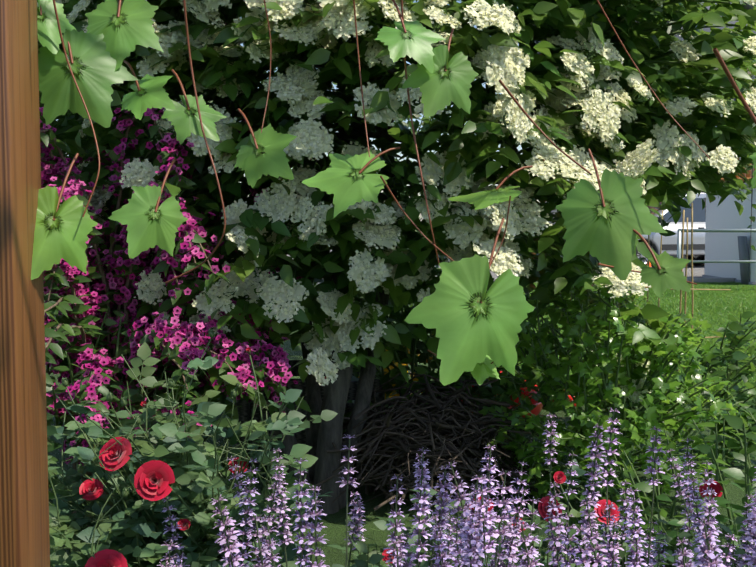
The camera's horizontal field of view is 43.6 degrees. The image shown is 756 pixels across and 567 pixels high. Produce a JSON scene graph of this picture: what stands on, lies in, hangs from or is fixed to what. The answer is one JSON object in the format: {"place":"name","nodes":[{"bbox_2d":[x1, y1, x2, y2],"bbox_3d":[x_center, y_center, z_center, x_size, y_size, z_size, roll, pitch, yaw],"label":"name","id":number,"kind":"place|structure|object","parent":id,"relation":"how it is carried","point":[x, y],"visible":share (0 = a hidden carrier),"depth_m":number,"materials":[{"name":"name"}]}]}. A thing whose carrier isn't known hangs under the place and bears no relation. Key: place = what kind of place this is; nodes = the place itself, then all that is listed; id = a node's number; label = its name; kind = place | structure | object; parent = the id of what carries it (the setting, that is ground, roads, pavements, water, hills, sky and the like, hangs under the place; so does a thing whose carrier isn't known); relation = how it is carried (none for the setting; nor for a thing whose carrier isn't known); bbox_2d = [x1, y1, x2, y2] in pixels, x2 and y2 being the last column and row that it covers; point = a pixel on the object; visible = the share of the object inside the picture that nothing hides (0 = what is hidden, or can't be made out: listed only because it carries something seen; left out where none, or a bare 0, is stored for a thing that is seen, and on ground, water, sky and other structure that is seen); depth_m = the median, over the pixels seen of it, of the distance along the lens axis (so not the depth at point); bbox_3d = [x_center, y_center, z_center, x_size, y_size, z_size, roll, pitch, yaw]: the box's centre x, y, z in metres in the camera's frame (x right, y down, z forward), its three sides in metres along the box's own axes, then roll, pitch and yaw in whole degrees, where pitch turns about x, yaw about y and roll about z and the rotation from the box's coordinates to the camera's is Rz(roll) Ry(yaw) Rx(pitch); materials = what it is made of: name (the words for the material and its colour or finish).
{"place":"outdoors","nodes":[
{"label":"outdoors","id":0,"kind":"place"},
{"bbox_2d":[57,0,539,220],"label":"sky","id":1,"kind":"structure","parent":0,"point":[519,147],"materials":[{"name":"white"}]},
{"bbox_2d":[91,245,704,277],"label":"driveway paving","id":2,"kind":"structure","parent":0,"point":[698,271],"depth_m":22.33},
{"bbox_2d":[545,58,755,260],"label":"house walls","id":3,"kind":"structure","parent":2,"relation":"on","point":[684,256],"depth_m":26.73,"materials":[{"name":"grey"}]},
{"bbox_2d":[636,192,705,264],"bbox_3d":[7.467,-1.399,23.977,4.270,1.968,1.970,-1,4,-15],"label":"van body","id":4,"kind":"object","parent":2,"relation":"on","point":[669,245],"visible":0.23,"depth_m":23.25,"materials":[{"name":"silver metal"}]},
{"bbox_2d":[44,221,755,566],"bbox_3d":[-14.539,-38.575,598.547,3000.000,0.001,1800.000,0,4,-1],"label":"terrain","id":5,"kind":"structure","parent":0,"point":[334,530],"depth_m":3.92,"materials":[{"name":"green plant"}]},
{"bbox_2d":[0,0,49,566],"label":"pergola post","id":6,"kind":"object","parent":5,"relation":"on","point":[24,521],"visible":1,"depth_m":1.29,"materials":[{"name":"brown wood"}]},
{"bbox_2d":[31,0,755,385],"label":"grape vine canes","id":7,"kind":"object","parent":6,"relation":"attached to","point":[469,318],"visible":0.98,"depth_m":1.47,"materials":[{"name":"green plant"}]},
{"bbox_2d":[46,286,257,554],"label":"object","id":8,"kind":"object","parent":5,"relation":"on","point":[136,397],"visible":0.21,"depth_m":3.40,"materials":[{"name":"green plant"}]},
{"bbox_2d":[39,107,307,526],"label":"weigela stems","id":9,"kind":"object","parent":5,"relation":"on","point":[80,299],"visible":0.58,"depth_m":3.43,"materials":[{"name":"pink plant"}]},
{"bbox_2d":[44,15,473,350],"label":"hedge twigs","id":10,"kind":"object","parent":5,"relation":"on","point":[428,120],"depth_m":8.18,"materials":[{"name":"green plant"}]},
{"bbox_2d":[170,17,400,118],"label":"tree trunk limbs","id":11,"kind":"object","parent":5,"relation":"on","point":[332,82],"depth_m":10.21,"materials":[{"name":"green wood"}]},
{"bbox_2d":[235,360,384,467],"bbox_3d":[-0.332,0.637,4.860,0.710,0.440,0.770,0,4,-1],"label":"compost frame","id":12,"kind":"object","parent":5,"relation":"on","point":[245,410],"visible":0.04,"depth_m":4.49,"materials":[{"name":"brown wood"}]},
{"bbox_2d":[37,0,755,513],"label":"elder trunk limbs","id":13,"kind":"object","parent":5,"relation":"on","point":[579,88],"visible":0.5,"depth_m":3.54,"materials":[{"name":"green plant"}]},
{"bbox_2d":[47,328,752,566],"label":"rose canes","id":14,"kind":"object","parent":5,"relation":"on","point":[126,529],"visible":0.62,"depth_m":2.66,"materials":[{"name":"green plant"}]},
{"bbox_2d":[328,269,537,473],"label":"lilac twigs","id":15,"kind":"object","parent":5,"relation":"on","point":[402,355],"visible":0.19,"depth_m":4.39,"materials":[{"name":"green plant"}]},
{"bbox_2d":[311,372,559,511],"bbox_3d":[0.196,0.644,4.095,1.165,0.530,0.949,0,4,-1],"label":"brushwood pile","id":16,"kind":"object","parent":5,"relation":"on","point":[387,444],"visible":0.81,"depth_m":3.91,"materials":[{"name":"black wood"}]},
{"bbox_2d":[157,408,755,566],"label":"flowers","id":17,"kind":"object","parent":5,"relation":"on","point":[481,535],"visible":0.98,"depth_m":1.73,"materials":[{"name":"purple plant"}]},
{"bbox_2d":[191,504,753,566],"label":"catmint foliage twigs","id":18,"kind":"object","parent":5,"relation":"on","point":[360,546],"visible":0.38,"depth_m":2.08,"materials":[{"name":"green plant"}]},
{"bbox_2d":[295,278,735,284],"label":"kerb edging","id":19,"kind":"object","parent":5,"relation":"on","point":[714,280],"visible":0.04,"depth_m":17.64,"materials":[{"name":"stone"}]},
{"bbox_2d":[479,269,748,507],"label":"currant bush twigs","id":20,"kind":"object","parent":5,"relation":"on","point":[553,383],"visible":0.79,"depth_m":3.78,"materials":[{"name":"green plant"}]},
{"bbox_2d":[623,286,650,308],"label":"young shrub twigs","id":21,"kind":"object","parent":5,"relation":"on","point":[631,297],"visible":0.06,"depth_m":6.17,"materials":[{"name":"green plant"}]},
{"bbox_2d":[562,407,755,566],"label":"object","id":22,"kind":"object","parent":5,"relation":"on","point":[744,456],"visible":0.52,"depth_m":3.26,"materials":[{"name":"green plant"}]},
{"bbox_2d":[593,311,755,466],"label":"shrub twigs","id":23,"kind":"object","parent":5,"relation":"on","point":[739,339],"visible":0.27,"depth_m":4.45,"materials":[{"name":"plant"}]},
{"bbox_2d":[647,203,730,370],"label":"bamboo stakes","id":24,"kind":"object","parent":5,"relation":"on","point":[692,296],"visible":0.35,"depth_m":6.52,"materials":[{"name":"beige wood"}]},
{"bbox_2d":[635,2,755,250],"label":"apple tree limbs","id":25,"kind":"object","parent":5,"relation":"on","point":[751,217],"visible":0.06,"depth_m":6.54,"materials":[{"name":"plant"}]},
{"bbox_2d":[677,229,755,262],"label":"metal railing","id":26,"kind":"object","parent":5,"relation":"on","point":[679,231],"visible":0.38,"depth_m":15.16,"materials":[{"name":"metal"}]},
{"bbox_2d":[702,183,755,284],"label":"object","id":27,"kind":"object","parent":5,"relation":"on","point":[709,276],"visible":0.25,"depth_m":17.60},
{"bbox_2d":[737,236,749,284],"bbox_3d":[6.640,-0.410,17.141,0.144,0.900,0.300,0,4,-1],"label":"leaning board","id":28,"kind":"object","parent":5,"relation":"on","point":[743,255],"visible":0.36,"depth_m":17.08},
{"bbox_2d":[502,303,755,403],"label":"lawn grass","id":29,"kind":"structure","parent":0,"point":[716,317],"depth_m":10.20,"materials":[{"name":"green plant"}]},
{"bbox_2d":[523,281,755,310],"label":"lawn grass","id":30,"kind":"structure","parent":0,"point":[738,294],"depth_m":13.96,"materials":[{"name":"green plant"}]},
{"bbox_2d":[526,2,755,43],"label":"house roof","id":31,"kind":"structure","parent":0,"point":[708,29],"depth_m":26.04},
{"bbox_2d":[532,158,754,258],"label":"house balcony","id":32,"kind":"structure","parent":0,"point":[748,175],"depth_m":24.85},
{"bbox_2d":[704,187,755,282],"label":"white shed walls","id":33,"kind":"structure","parent":0,"point":[724,214],"depth_m":18.01,"materials":[{"name":"white paint"}]}
]}

